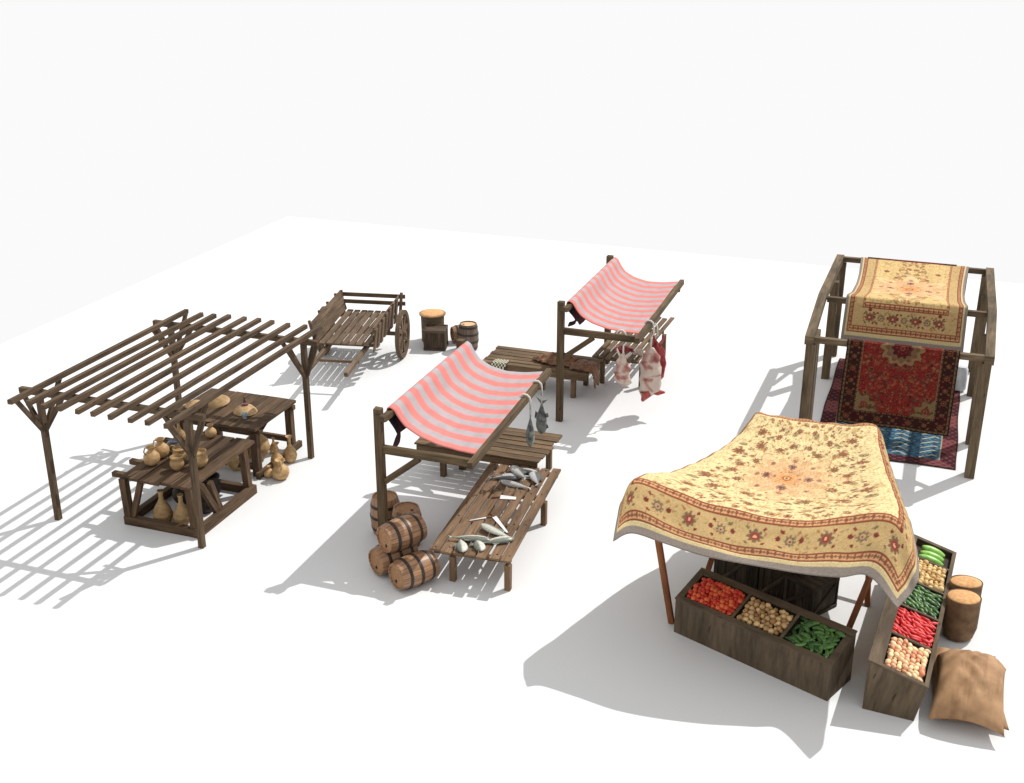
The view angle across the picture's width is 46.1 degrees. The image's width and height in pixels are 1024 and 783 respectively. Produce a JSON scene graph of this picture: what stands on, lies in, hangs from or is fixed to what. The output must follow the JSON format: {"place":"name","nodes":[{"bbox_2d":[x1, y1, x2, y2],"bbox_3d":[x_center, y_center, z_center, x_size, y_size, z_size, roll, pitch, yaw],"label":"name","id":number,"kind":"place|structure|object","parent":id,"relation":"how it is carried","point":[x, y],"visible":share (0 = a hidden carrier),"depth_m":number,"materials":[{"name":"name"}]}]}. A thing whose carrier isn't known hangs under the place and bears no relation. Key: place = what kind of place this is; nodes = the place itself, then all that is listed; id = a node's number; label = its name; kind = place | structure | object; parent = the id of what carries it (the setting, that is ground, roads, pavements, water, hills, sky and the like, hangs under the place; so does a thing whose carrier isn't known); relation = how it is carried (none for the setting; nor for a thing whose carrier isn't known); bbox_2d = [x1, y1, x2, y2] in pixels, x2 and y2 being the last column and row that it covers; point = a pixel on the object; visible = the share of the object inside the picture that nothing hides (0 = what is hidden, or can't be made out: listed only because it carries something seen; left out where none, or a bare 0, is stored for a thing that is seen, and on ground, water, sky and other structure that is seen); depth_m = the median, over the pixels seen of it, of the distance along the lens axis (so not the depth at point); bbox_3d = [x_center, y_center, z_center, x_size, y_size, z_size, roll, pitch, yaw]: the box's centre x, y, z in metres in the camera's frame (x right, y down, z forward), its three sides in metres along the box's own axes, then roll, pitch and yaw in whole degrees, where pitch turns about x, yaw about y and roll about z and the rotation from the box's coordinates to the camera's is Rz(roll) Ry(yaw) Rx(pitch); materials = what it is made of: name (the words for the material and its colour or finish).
{"place":"outdoors","nodes":[
{"label":"outdoors","id":0,"kind":"place"},
{"bbox_2d":[201,487,210,513],"bbox_3d":[-4.913,1.756,19.266,0.360,0.368,0.360,7,23,18],"label":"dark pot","id":1,"kind":"object","parent":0,"point":[206,509],"visible":0.11,"depth_m":19.12,"materials":[{"name":"black ceramic"}]},
{"bbox_2d":[0,217,1023,782],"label":"ground","id":2,"kind":"structure","parent":0,"point":[276,631],"depth_m":17.51,"materials":[{"name":"white"}]},
{"bbox_2d":[153,489,172,521],"bbox_3d":[-5.507,1.795,18.940,0.307,0.538,0.307,-20,30,-41],"label":"clay bottle","id":3,"kind":"object","parent":2,"relation":"on","point":[163,510],"visible":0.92,"depth_m":18.86,"materials":[{"name":"beige ceramic"}]},
{"bbox_2d":[7,309,322,548],"bbox_3d":[-5.421,0.539,19.656,3.270,2.333,4.620,8,23,18],"label":"pergola","id":4,"kind":"object","parent":2,"relation":"on","point":[41,421],"visible":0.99,"depth_m":18.73,"materials":[{"name":"brown wood"}]},
{"bbox_2d":[172,488,185,504],"bbox_3d":[-5.336,1.643,19.546,0.360,0.368,0.360,3,22,7],"label":"dark pot","id":5,"kind":"object","parent":2,"relation":"on","point":[176,491],"visible":0.16,"depth_m":19.41,"materials":[{"name":"black ceramic"}]},
{"bbox_2d":[173,493,188,524],"bbox_3d":[-5.183,1.838,18.877,0.288,0.504,0.288,-8,23,-19],"label":"clay bottle","id":6,"kind":"object","parent":2,"relation":"on","point":[180,514],"visible":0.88,"depth_m":18.80,"materials":[{"name":"beige ceramic"}]},
{"bbox_2d":[111,430,256,538],"bbox_3d":[-5.249,1.429,19.456,1.685,0.831,1.973,8,23,18],"label":"display bench","id":7,"kind":"object","parent":2,"relation":"on","point":[222,451],"visible":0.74,"depth_m":18.88,"materials":[{"name":"brown wood"}]},
{"bbox_2d":[143,444,159,465],"bbox_3d":[-5.686,1.005,18.977,0.265,0.324,0.266,20,29,41],"label":"clay jug","id":8,"kind":"object","parent":7,"relation":"on","point":[151,456],"visible":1,"depth_m":18.90,"materials":[{"name":"beige ceramic"}]},
{"bbox_2d":[153,437,169,458],"bbox_3d":[-5.615,0.896,19.239,0.270,0.330,0.272,20,29,40],"label":"clay jug","id":9,"kind":"object","parent":7,"relation":"on","point":[161,448],"visible":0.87,"depth_m":19.17,"materials":[{"name":"beige ceramic"}]},
{"bbox_2d":[167,438,178,452],"bbox_3d":[-5.445,0.874,19.481,0.300,0.190,0.308,8,23,18],"label":"glazed pot","id":10,"kind":"object","parent":7,"relation":"on","point":[172,443],"visible":0.48,"depth_m":19.37,"materials":[{"name":"blue ceramic"}]},
{"bbox_2d":[169,454,184,470],"bbox_3d":[-5.240,1.115,18.826,0.228,0.233,0.228,-15,26,-32],"label":"clay pot","id":11,"kind":"object","parent":7,"relation":"on","point":[177,463],"visible":1,"depth_m":18.75,"materials":[{"name":"beige ceramic"}]},
{"bbox_2d":[173,422,185,439],"bbox_3d":[-5.452,0.658,19.722,0.204,0.412,0.204,-17,28,-36],"label":"clay bottle","id":12,"kind":"object","parent":7,"relation":"on","point":[181,432],"visible":0.33,"depth_m":19.68,"materials":[{"name":"beige ceramic"}]},
{"bbox_2d":[172,445,187,461],"bbox_3d":[-5.259,1.002,19.074,0.252,0.257,0.252,18,28,38],"label":"clay pot","id":13,"kind":"object","parent":7,"relation":"on","point":[177,449],"visible":0.62,"depth_m":19.00,"materials":[{"name":"brown ceramic"}]},
{"bbox_2d":[196,448,207,467],"bbox_3d":[-4.912,1.052,18.925,0.269,0.274,0.269,10,24,24],"label":"clay pot","id":14,"kind":"object","parent":7,"relation":"on","point":[202,458],"visible":0.55,"depth_m":18.85,"materials":[{"name":"beige ceramic"}]},
{"bbox_2d":[205,423,216,437],"bbox_3d":[-5.003,0.652,19.980,0.194,0.230,0.194,-12,25,-27],"label":"clay jar","id":15,"kind":"object","parent":7,"relation":"on","point":[210,431],"visible":1,"depth_m":19.93,"materials":[{"name":"beige ceramic"}]},
{"bbox_2d":[202,472,221,493],"bbox_3d":[-4.957,1.548,19.749,0.384,0.392,0.384,17,27,36],"label":"dark pot","id":16,"kind":"object","parent":2,"relation":"on","point":[215,476],"visible":0.44,"depth_m":19.67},
{"bbox_2d":[227,456,240,470],"bbox_3d":[-4.747,1.121,20.710,0.423,0.468,0.423,3,22,8],"label":"clay amphora","id":17,"kind":"object","parent":2,"relation":"on","point":[233,464],"visible":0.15,"depth_m":20.56,"materials":[{"name":"brown ceramic"}]},
{"bbox_2d":[168,388,301,479],"bbox_3d":[-4.860,0.704,21.149,1.785,0.914,1.460,8,23,18],"label":"display table","id":18,"kind":"object","parent":2,"relation":"on","point":[226,419],"visible":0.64,"depth_m":20.87,"materials":[{"name":"brown wood"}]},
{"bbox_2d":[184,400,199,407],"bbox_3d":[-5.525,0.212,20.982,0.362,0.102,0.295,-3,32,-8],"label":"straw dish","id":19,"kind":"object","parent":18,"relation":"on","point":[189,404],"visible":0.51,"depth_m":20.93,"materials":[{"name":"beige wicker"}]},
{"bbox_2d":[208,395,229,407],"bbox_3d":[-5.162,0.150,21.106,0.439,0.126,0.371,-5,38,5],"label":"straw dish","id":20,"kind":"object","parent":18,"relation":"on","point":[220,401],"visible":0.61,"depth_m":21.02,"materials":[{"name":"beige wicker"}]},
{"bbox_2d":[241,412,247,418],"bbox_3d":[-4.561,0.412,20.536,0.120,0.090,0.120,8,23,18],"label":"glass cup","id":21,"kind":"object","parent":18,"relation":"on","point":[244,415],"visible":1,"depth_m":20.51,"materials":[{"name":"glass"}]},
{"bbox_2d":[233,403,257,415],"bbox_3d":[-4.608,0.280,20.767,0.432,0.167,0.408,8,23,18],"label":"dish","id":22,"kind":"object","parent":18,"relation":"on","point":[250,409],"visible":1,"depth_m":20.68,"materials":[{"name":"beige ceramic"}]},
{"bbox_2d":[246,434,269,459],"bbox_3d":[-4.465,0.960,21.040,0.470,0.520,0.470,4,22,11],"label":"clay amphora","id":23,"kind":"object","parent":2,"relation":"on","point":[264,444],"visible":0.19,"depth_m":20.92,"materials":[{"name":"beige ceramic"}]},
{"bbox_2d":[264,465,272,477],"bbox_3d":[-4.128,1.360,20.462,0.187,0.209,0.187,2,22,4],"label":"clay flask","id":24,"kind":"object","parent":2,"relation":"on","point":[268,472],"visible":0.96,"depth_m":20.41,"materials":[{"name":"beige ceramic"}]},
{"bbox_2d":[269,437,278,453],"bbox_3d":[-4.230,0.954,21.359,0.168,0.294,0.168,18,28,37],"label":"clay bottle","id":25,"kind":"object","parent":2,"relation":"on","point":[272,449],"visible":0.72,"depth_m":21.31,"materials":[{"name":"brown ceramic"}]},
{"bbox_2d":[270,442,282,465],"bbox_3d":[-4.062,1.097,20.778,0.228,0.461,0.228,2,22,6],"label":"clay vase","id":26,"kind":"object","parent":2,"relation":"on","point":[275,454],"visible":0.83,"depth_m":20.72,"materials":[{"name":"beige ceramic"}]},
{"bbox_2d":[272,457,289,479],"bbox_3d":[-3.918,1.310,20.371,0.302,0.370,0.305,-7,23,-17],"label":"clay jug","id":27,"kind":"object","parent":2,"relation":"on","point":[280,470],"visible":1,"depth_m":20.29,"materials":[{"name":"beige ceramic"}]},
{"bbox_2d":[283,435,296,462],"bbox_3d":[-3.870,1.004,20.963,0.245,0.495,0.245,-3,22,-6],"label":"clay vase","id":28,"kind":"object","parent":2,"relation":"on","point":[290,454],"visible":0.98,"depth_m":20.91,"materials":[{"name":"beige ceramic"}]},
{"bbox_2d":[308,290,409,376],"bbox_3d":[-3.341,-0.993,24.973,1.900,1.210,3.618,3,22,8],"label":"hand cart","id":29,"kind":"object","parent":2,"relation":"on","point":[332,311],"visible":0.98,"depth_m":25.46,"materials":[{"name":"brown wood"}]},
{"bbox_2d":[370,490,399,535],"bbox_3d":[-1.954,1.887,18.600,0.482,0.620,0.482,-6,23,-15],"label":"barrel","id":30,"kind":"object","parent":2,"relation":"on","point":[392,498],"visible":0.45,"depth_m":18.43,"materials":[{"name":"brown wood"}]},
{"bbox_2d":[368,544,417,574],"bbox_3d":[-1.727,2.390,17.552,0.620,0.482,0.481,-17,38,-36],"label":"barrel","id":31,"kind":"object","parent":2,"relation":"on","point":[380,560],"visible":0.49,"depth_m":17.34,"materials":[{"name":"brown wood"}]},
{"bbox_2d":[376,514,426,552],"bbox_3d":[-1.586,2.040,17.356,0.620,0.482,0.482,-17,17,-36],"label":"barrel","id":32,"kind":"object","parent":31,"relation":"on","point":[400,533],"visible":1,"depth_m":17.19,"materials":[{"name":"brown wood"}]},
{"bbox_2d":[391,501,421,546],"bbox_3d":[-1.593,2.031,18.242,0.482,0.620,0.482,11,24,26],"label":"barrel","id":33,"kind":"object","parent":2,"relation":"on","point":[403,508],"visible":0.3,"depth_m":18.12,"materials":[{"name":"brown wood"}]},
{"bbox_2d":[388,550,439,589],"bbox_3d":[-1.395,2.541,17.174,0.620,0.482,0.481,-17,48,-36],"label":"barrel","id":34,"kind":"object","parent":2,"relation":"on","point":[413,569],"visible":1,"depth_m":17.01,"materials":[{"name":"brown wood"}]},
{"bbox_2d":[419,309,445,340],"bbox_3d":[-1.768,-1.465,26.865,0.600,0.674,0.600,8,23,18],"label":"grain tub","id":35,"kind":"object","parent":2,"relation":"on","point":[431,316],"visible":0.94,"depth_m":26.62,"materials":[{"name":"brown wood"}]},
{"bbox_2d":[423,324,447,350],"bbox_3d":[-1.675,-1.188,26.459,0.490,0.458,0.470,2,22,5],"label":"wooden crate","id":36,"kind":"object","parent":2,"relation":"on","point":[435,337],"visible":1,"depth_m":26.29,"materials":[{"name":"brown wood"}]},
{"bbox_2d":[450,325,458,341],"bbox_3d":[-1.113,-1.300,26.821,0.460,0.411,0.411,-7,23,-17],"label":"barrel","id":37,"kind":"object","parent":2,"relation":"on","point":[454,329],"visible":0.3,"depth_m":26.67,"materials":[{"name":"brown wood"}]},
{"bbox_2d":[373,338,551,526],"bbox_3d":[-0.682,0.859,18.824,1.574,2.370,3.536,8,23,18],"label":"fish stall","id":38,"kind":"object","parent":2,"relation":"on","point":[463,397],"visible":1,"depth_m":18.13,"materials":[{"name":"pink fabric"}]},
{"bbox_2d":[520,393,534,446],"bbox_3d":[0.271,0.454,18.957,0.184,0.894,0.283,-19,29,-40],"label":"hanging fish","id":39,"kind":"object","parent":38,"relation":"hanging from","point":[530,436],"visible":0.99,"depth_m":18.93},
{"bbox_2d":[531,380,548,433],"bbox_3d":[0.456,0.261,19.436,0.323,0.934,0.148,8,23,18],"label":"hanging fish","id":40,"kind":"object","parent":38,"relation":"hanging from","point":[541,415],"visible":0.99,"depth_m":19.43},
{"bbox_2d":[458,321,478,350],"bbox_3d":[-0.954,-1.206,26.319,0.458,0.600,0.458,-1,22,-3],"label":"barrel","id":41,"kind":"object","parent":2,"relation":"on","point":[468,331],"visible":0.74,"depth_m":26.14,"materials":[{"name":"wood"}]},
{"bbox_2d":[414,427,562,490],"bbox_3d":[-0.392,1.086,20.591,2.279,0.620,1.180,8,23,18],"label":"side table","id":42,"kind":"object","parent":2,"relation":"on","point":[510,446],"visible":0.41,"depth_m":20.19,"materials":[{"name":"brown wood"}]},
{"bbox_2d":[430,462,560,591],"bbox_3d":[-0.179,1.989,18.501,1.214,0.511,3.158,6,23,15],"label":"fish table","id":43,"kind":"object","parent":2,"relation":"on","point":[513,526],"visible":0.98,"depth_m":18.17,"materials":[{"name":"brown wood"}]},
{"bbox_2d":[453,539,467,551],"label":"fish","id":44,"kind":"object","parent":43,"relation":"on","point":[461,545],"visible":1,"depth_m":17.13},
{"bbox_2d":[447,535,489,541],"bbox_3d":[-0.618,2.120,17.371,0.636,0.088,0.181,3,14,7],"label":"fish","id":45,"kind":"object","parent":43,"relation":"on","point":[472,538],"visible":1,"depth_m":17.33},
{"bbox_2d":[470,540,485,551],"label":"fish","id":46,"kind":"object","parent":43,"relation":"on","point":[478,545],"visible":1,"depth_m":17.15},
{"bbox_2d":[483,536,513,544],"bbox_3d":[-0.235,2.156,17.328,0.556,0.088,0.182,-6,23,-14],"label":"fish","id":47,"kind":"object","parent":43,"relation":"on","point":[501,540],"visible":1,"depth_m":17.31},
{"bbox_2d":[481,523,516,537],"bbox_3d":[-0.212,2.042,17.561,0.636,0.088,0.182,21,30,35],"label":"fish","id":48,"kind":"object","parent":43,"relation":"on","point":[491,529],"visible":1,"depth_m":17.55},
{"bbox_2d":[490,513,507,532],"bbox_3d":[-0.181,1.953,17.897,0.075,0.020,0.652,-9,24,-22],"label":"knife","id":49,"kind":"object","parent":43,"relation":"on","point":[496,519],"visible":1,"depth_m":17.90,"materials":[{"name":"metal"}]},
{"bbox_2d":[488,475,518,480],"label":"fish","id":50,"kind":"object","parent":43,"relation":"on","point":[508,477],"visible":1,"depth_m":19.22},
{"bbox_2d":[492,495,515,499],"bbox_3d":[-0.120,1.645,18.663,0.384,0.020,0.128,6,23,15],"label":"knife","id":51,"kind":"object","parent":43,"relation":"on","point":[507,497],"visible":1,"depth_m":18.65,"materials":[{"name":"metal"}]},
{"bbox_2d":[501,473,528,477],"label":"fish","id":52,"kind":"object","parent":43,"relation":"on","point":[513,474],"visible":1,"depth_m":19.28},
{"bbox_2d":[510,465,530,479],"bbox_3d":[0.128,1.298,19.301,0.216,0.088,0.556,-10,24,-23],"label":"fish","id":53,"kind":"object","parent":52,"relation":"on","point":[517,470],"visible":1,"depth_m":19.28},
{"bbox_2d":[500,480,533,489],"bbox_3d":[0.077,1.473,19.028,0.583,0.088,0.153,11,24,26],"label":"fish","id":54,"kind":"object","parent":43,"relation":"on","point":[510,483],"visible":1,"depth_m":19.00},
{"bbox_2d":[521,468,537,474],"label":"fish","id":55,"kind":"object","parent":43,"relation":"on","point":[528,470],"visible":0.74,"depth_m":19.41},
{"bbox_2d":[528,471,543,485],"bbox_3d":[0.391,1.387,19.227,0.233,0.088,0.529,-3,22,-8],"label":"fish","id":56,"kind":"object","parent":43,"relation":"on","point":[535,477],"visible":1,"depth_m":19.21},
{"bbox_2d":[483,345,603,398],"bbox_3d":[0.612,-0.370,24.268,2.277,0.580,1.000,8,23,18],"label":"hide table","id":57,"kind":"object","parent":2,"relation":"on","point":[520,359],"visible":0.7,"depth_m":24.03,"materials":[{"name":"brown wood"}]},
{"bbox_2d":[491,359,509,369],"bbox_3d":[-0.227,-0.480,24.057,0.301,0.281,0.283,8,23,18],"label":"woven mat","id":58,"kind":"object","parent":57,"relation":"on","point":[499,363],"visible":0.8,"depth_m":23.93,"materials":[{"name":"beige fabric"}]},
{"bbox_2d":[532,352,577,365],"bbox_3d":[0.878,-0.720,24.055,0.895,0.209,0.696,8,23,18],"label":"brown hide","id":59,"kind":"object","parent":57,"relation":"on","point":[549,358],"visible":0.72,"depth_m":23.91},
{"bbox_2d":[566,359,599,388],"bbox_3d":[1.418,-0.361,23.829,0.640,0.483,0.664,8,23,18],"label":"brown hide","id":60,"kind":"object","parent":57,"relation":"on","point":[592,368],"visible":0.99,"depth_m":23.64},
{"bbox_2d":[556,255,683,421],"bbox_3d":[2.159,-1.045,23.564,1.580,2.367,3.691,8,23,18],"label":"meat stall","id":61,"kind":"object","parent":2,"relation":"on","point":[611,294],"visible":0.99,"depth_m":22.77,"materials":[{"name":"pink fabric"}]},
{"bbox_2d":[614,329,631,385],"bbox_3d":[2.025,-0.611,21.846,0.366,1.074,0.192,8,23,18],"label":"hanging meat","id":62,"kind":"object","parent":61,"relation":"hanging from","point":[622,370],"visible":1,"depth_m":21.87,"materials":[{"name":"food"}]},
{"bbox_2d":[638,320,664,401],"bbox_3d":[2.628,-0.549,22.500,0.529,1.638,0.284,8,23,18],"label":"hanging meat","id":63,"kind":"object","parent":61,"relation":"hanging from","point":[650,374],"visible":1,"depth_m":22.51,"materials":[{"name":"food"}]},
{"bbox_2d":[652,323,665,378],"bbox_3d":[2.740,-0.725,22.771,0.382,1.194,0.225,8,23,18],"label":"hanging meat","id":64,"kind":"object","parent":61,"relation":"hanging from","point":[658,347],"visible":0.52,"depth_m":22.69,"materials":[{"name":"food"}]},
{"bbox_2d":[592,317,674,387],"bbox_3d":[2.605,-0.890,25.538,1.064,0.603,3.044,8,23,18],"label":"meat table","id":65,"kind":"object","parent":2,"relation":"on","point":[599,354],"visible":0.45,"depth_m":24.84,"materials":[{"name":"brown wood"}]},
{"bbox_2d":[614,345,633,352],"bbox_3d":[2.311,-0.885,24.593,0.484,0.099,0.275,8,23,18],"label":"meat slab","id":66,"kind":"object","parent":65,"relation":"on","point":[627,349],"depth_m":24.53,"materials":[{"name":"red food"}]},
{"bbox_2d":[632,349,645,355],"bbox_3d":[2.599,-0.804,24.394,0.346,0.100,0.235,8,23,18],"label":"meat slab","id":67,"kind":"object","parent":65,"relation":"on","point":[639,352],"depth_m":24.34,"materials":[{"name":"food"}]},
{"bbox_2d":[714,559,759,589],"bbox_3d":[3.263,2.403,17.208,0.650,0.698,0.530,9,24,21],"label":"wooden crate","id":68,"kind":"object","parent":2,"relation":"on","point":[738,572],"visible":0.19,"depth_m":17.01,"materials":[{"name":"brown wood"}]},
{"bbox_2d":[655,541,872,627],"bbox_3d":[3.710,1.831,16.823,3.138,2.114,2.968,8,23,18],"label":"canopy frame","id":69,"kind":"object","parent":2,"relation":"on","point":[864,596],"visible":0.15,"depth_m":16.02,"materials":[{"name":"red wood"}]},
{"bbox_2d":[613,412,918,607],"bbox_3d":[3.597,1.286,16.118,3.701,0.727,4.352,8,23,18],"label":"carpet canopy","id":70,"kind":"object","parent":69,"relation":"on","point":[794,495],"visible":1,"depth_m":15.24,"materials":[{"name":"beige fabric"}]},
{"bbox_2d":[674,567,857,700],"bbox_3d":[3.209,3.082,15.487,2.290,0.725,0.618,19,28,39],"label":"vegetable bin","id":71,"kind":"object","parent":2,"relation":"on","point":[781,658],"visible":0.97,"depth_m":15.23,"materials":[{"name":"brown wood"}]},
{"bbox_2d":[781,622,787,628],"bbox_3d":[3.429,2.953,15.167,0.081,0.077,0.094,-32,62,-24],"label":"potato","id":72,"kind":"object","parent":71,"relation":"in","point":[784,625],"visible":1,"depth_m":15.14,"materials":[{"name":"beige food"}]},
{"bbox_2d":[784,636,794,643],"bbox_3d":[3.467,3.091,15.001,0.068,0.059,0.175,-33,38,-25],"label":"cucumber","id":73,"kind":"object","parent":71,"relation":"in","point":[788,638],"visible":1,"depth_m":14.99,"materials":[{"name":"green food"}]},
{"bbox_2d":[795,642,806,646],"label":"cucumber","id":74,"kind":"object","parent":71,"relation":"in","point":[803,644],"visible":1,"depth_m":14.85,"materials":[{"name":"green food"}]},
{"bbox_2d":[802,638,813,642],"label":"cucumber","id":75,"kind":"object","parent":74,"relation":"on","point":[807,640],"visible":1,"depth_m":14.87,"materials":[{"name":"green food"}]},
{"bbox_2d":[823,645,833,649],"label":"cucumber","id":76,"kind":"object","parent":71,"relation":"in","point":[827,647],"visible":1,"depth_m":14.74,"materials":[{"name":"green food"}]},
{"bbox_2d":[758,567,803,599],"bbox_3d":[3.844,2.524,16.961,0.630,0.658,0.530,9,24,21],"label":"wooden crate","id":77,"kind":"object","parent":2,"relation":"on","point":[771,582],"visible":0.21,"depth_m":16.82,"materials":[{"name":"brown wood"}]},
{"bbox_2d":[783,572,839,614],"bbox_3d":[4.138,2.751,16.663,0.530,0.458,0.530,-16,27,-34],"label":"wooden crate","id":78,"kind":"object","parent":2,"relation":"on","point":[818,595],"visible":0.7,"depth_m":16.50,"materials":[{"name":"brown wood"}]},
{"bbox_2d":[820,358,959,469],"bbox_3d":[7.343,0.315,23.293,2.480,0.022,5.000,8,23,18],"label":"carpet","id":79,"kind":"object","parent":2,"relation":"on","point":[905,446],"visible":0.29,"depth_m":21.85,"materials":[{"name":"carpet"}]},
{"bbox_2d":[955,365,967,390],"bbox_3d":[8.971,-0.274,24.075,0.253,0.505,0.267,8,23,18],"label":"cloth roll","id":80,"kind":"object","parent":79,"relation":"on","point":[961,379],"visible":0.75,"depth_m":23.96,"materials":[{"name":"white fabric"}]},
{"bbox_2d":[799,254,996,478],"bbox_3d":[7.371,-0.749,22.870,3.120,2.325,5.558,8,23,18],"label":"carpet rack","id":81,"kind":"object","parent":2,"relation":"on","point":[980,356],"visible":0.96,"depth_m":21.45,"materials":[{"name":"brown wood"}]},
{"bbox_2d":[836,338,959,435],"bbox_3d":[6.507,-0.086,20.359,1.842,1.488,0.221,8,23,18],"label":"red carpet","id":82,"kind":"object","parent":81,"relation":"hanging from","point":[900,386],"visible":1,"depth_m":20.27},
{"bbox_2d":[840,257,968,351],"bbox_3d":[7.746,-1.828,23.523,2.172,0.835,3.394,8,23,18],"label":"cream carpet","id":83,"kind":"object","parent":81,"relation":"on","point":[909,303],"visible":1,"depth_m":22.29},
{"bbox_2d":[868,257,956,265],"bbox_3d":[8.249,-2.010,25.106,1.750,1.457,0.244,8,23,18],"label":"red carpet","id":84,"kind":"object","parent":81,"relation":"hanging from","point":[912,261],"visible":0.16,"depth_m":24.82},
{"bbox_2d":[862,534,956,720],"bbox_3d":[5.265,2.972,15.783,0.719,0.710,3.490,9,24,22],"label":"vegetable bin","id":85,"kind":"object","parent":2,"relation":"on","point":[890,691],"visible":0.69,"depth_m":14.46,"materials":[{"name":"brown wood"}]},
{"bbox_2d":[897,656,904,663],"bbox_3d":[4.683,3.231,14.476,0.074,0.074,0.110,-1,32,-30],"label":"shallot","id":86,"kind":"object","parent":85,"relation":"in","point":[901,659],"visible":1,"depth_m":14.45,"materials":[{"name":"food"}]},
{"bbox_2d":[919,669,924,676],"bbox_3d":[4.883,3.354,14.339,0.069,0.069,0.097,14,26,-3],"label":"shallot","id":87,"kind":"object","parent":85,"relation":"in","point":[921,672],"visible":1,"depth_m":14.31,"materials":[{"name":"food"}]},
{"bbox_2d":[918,554,943,565],"bbox_3d":[5.837,2.355,16.780,0.357,0.122,0.119,23,28,13],"label":"marrow","id":88,"kind":"object","parent":85,"relation":"in","point":[932,559],"visible":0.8,"depth_m":16.73,"materials":[{"name":"green food"}]},
{"bbox_2d":[919,550,943,562],"bbox_3d":[5.891,2.311,16.893,0.339,0.116,0.113,21,28,14],"label":"marrow","id":89,"kind":"object","parent":85,"relation":"in","point":[937,556],"visible":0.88,"depth_m":16.85,"materials":[{"name":"green food"}]},
{"bbox_2d":[922,545,944,558],"bbox_3d":[5.952,2.257,17.002,0.336,0.115,0.112,25,29,11],"label":"marrow","id":90,"kind":"object","parent":85,"relation":"in","point":[933,549],"visible":0.9,"depth_m":16.96,"materials":[{"name":"green food"}]},
{"bbox_2d":[942,589,981,641],"bbox_3d":[5.922,2.969,15.880,0.450,0.642,0.395,4,22,9],"label":"open sack","id":91,"kind":"object","parent":2,"relation":"on","point":[961,616],"visible":0.99,"depth_m":15.74,"materials":[{"name":"brown fabric"}]},
{"bbox_2d":[949,575,982,595],"bbox_3d":[6.101,2.823,16.271,0.433,0.622,0.351,2,22,5],"label":"open sack","id":92,"kind":"object","parent":2,"relation":"on","point":[971,583],"visible":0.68,"depth_m":16.11,"materials":[{"name":"beige fabric"}]},
{"bbox_2d":[932,647,1008,729],"bbox_3d":[5.597,3.583,14.847,0.860,0.273,1.560,6,23,14],"label":"closed sack","id":93,"kind":"object","parent":2,"relation":"on","point":[935,665],"visible":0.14,"depth_m":15.00,"materials":[{"name":"brown fabric"}]},
{"bbox_2d":[928,648,1005,735],"bbox_3d":[5.536,3.466,14.525,0.840,0.431,1.420,9,23,20],"label":"closed sack","id":94,"kind":"object","parent":93,"relation":"on","point":[969,687],"visible":1,"depth_m":14.18,"materials":[{"name":"brown fabric"}]},
{"bbox_2d":[0,0,1023,343],"label":"sky","id":95,"kind":"structure","parent":0,"point":[140,140],"materials":[{"name":"white"}]},
{"label":"cucumber","id":96,"kind":"object","parent":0,"visible":0},
{"bbox_2d":[807,642,813,651],"bbox_3d":[3.682,3.146,14.814,0.068,0.060,0.176,-13,30,2],"label":"cucumber","id":97,"kind":"object","parent":96,"relation":"on","point":[810,645],"visible":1,"depth_m":14.79,"materials":[{"name":"green food"}]},
{"label":"cucumber","id":98,"kind":"object","parent":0,"visible":0},
{"bbox_2d":[801,632,810,638],"bbox_3d":[3.661,3.040,14.953,0.068,0.059,0.175,-29,37,-20],"label":"cucumber","id":99,"kind":"object","parent":98,"relation":"on","point":[806,635],"visible":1,"depth_m":14.94,"materials":[{"name":"green food"}]},
{"bbox_2d":[809,631,815,639],"bbox_3d":[3.743,3.026,14.957,0.061,0.053,0.157,-17,31,-3],"label":"cucumber","id":100,"kind":"object","parent":98,"relation":"on","point":[813,634],"visible":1,"depth_m":14.94,"materials":[{"name":"green food"}]},
{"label":"cucumber","id":101,"kind":"object","parent":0,"visible":0},
{"bbox_2d":[816,634,825,641],"bbox_3d":[3.836,3.047,14.879,0.069,0.060,0.177,-25,39,-15],"label":"cucumber","id":102,"kind":"object","parent":101,"relation":"on","point":[822,637],"visible":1,"depth_m":14.87,"materials":[{"name":"green food"}]},
{"label":"cucumber","id":103,"kind":"object","parent":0,"visible":0},
{"bbox_2d":[804,623,815,629],"bbox_3d":[3.727,2.935,15.087,0.172,0.058,0.067,-24,35,-7],"label":"cucumber","id":104,"kind":"object","parent":103,"relation":"on","point":[809,625],"visible":1,"depth_m":15.07,"materials":[{"name":"green food"}]},
{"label":"cucumber","id":105,"kind":"object","parent":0,"visible":0},
{"bbox_2d":[813,626,823,631],"bbox_3d":[3.826,2.955,15.015,0.156,0.053,0.061,10,41,35],"label":"cucumber","id":106,"kind":"object","parent":105,"relation":"on","point":[819,628],"visible":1,"depth_m":15.00,"materials":[{"name":"green food"}]},
{"label":"cucumber","id":107,"kind":"object","parent":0,"visible":0},
{"bbox_2d":[835,631,844,637],"bbox_3d":[4.067,2.999,14.872,0.057,0.057,0.152,-33,41,-25],"label":"cucumber","id":108,"kind":"object","parent":107,"relation":"on","point":[841,634],"visible":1,"depth_m":14.85,"materials":[{"name":"green food"}]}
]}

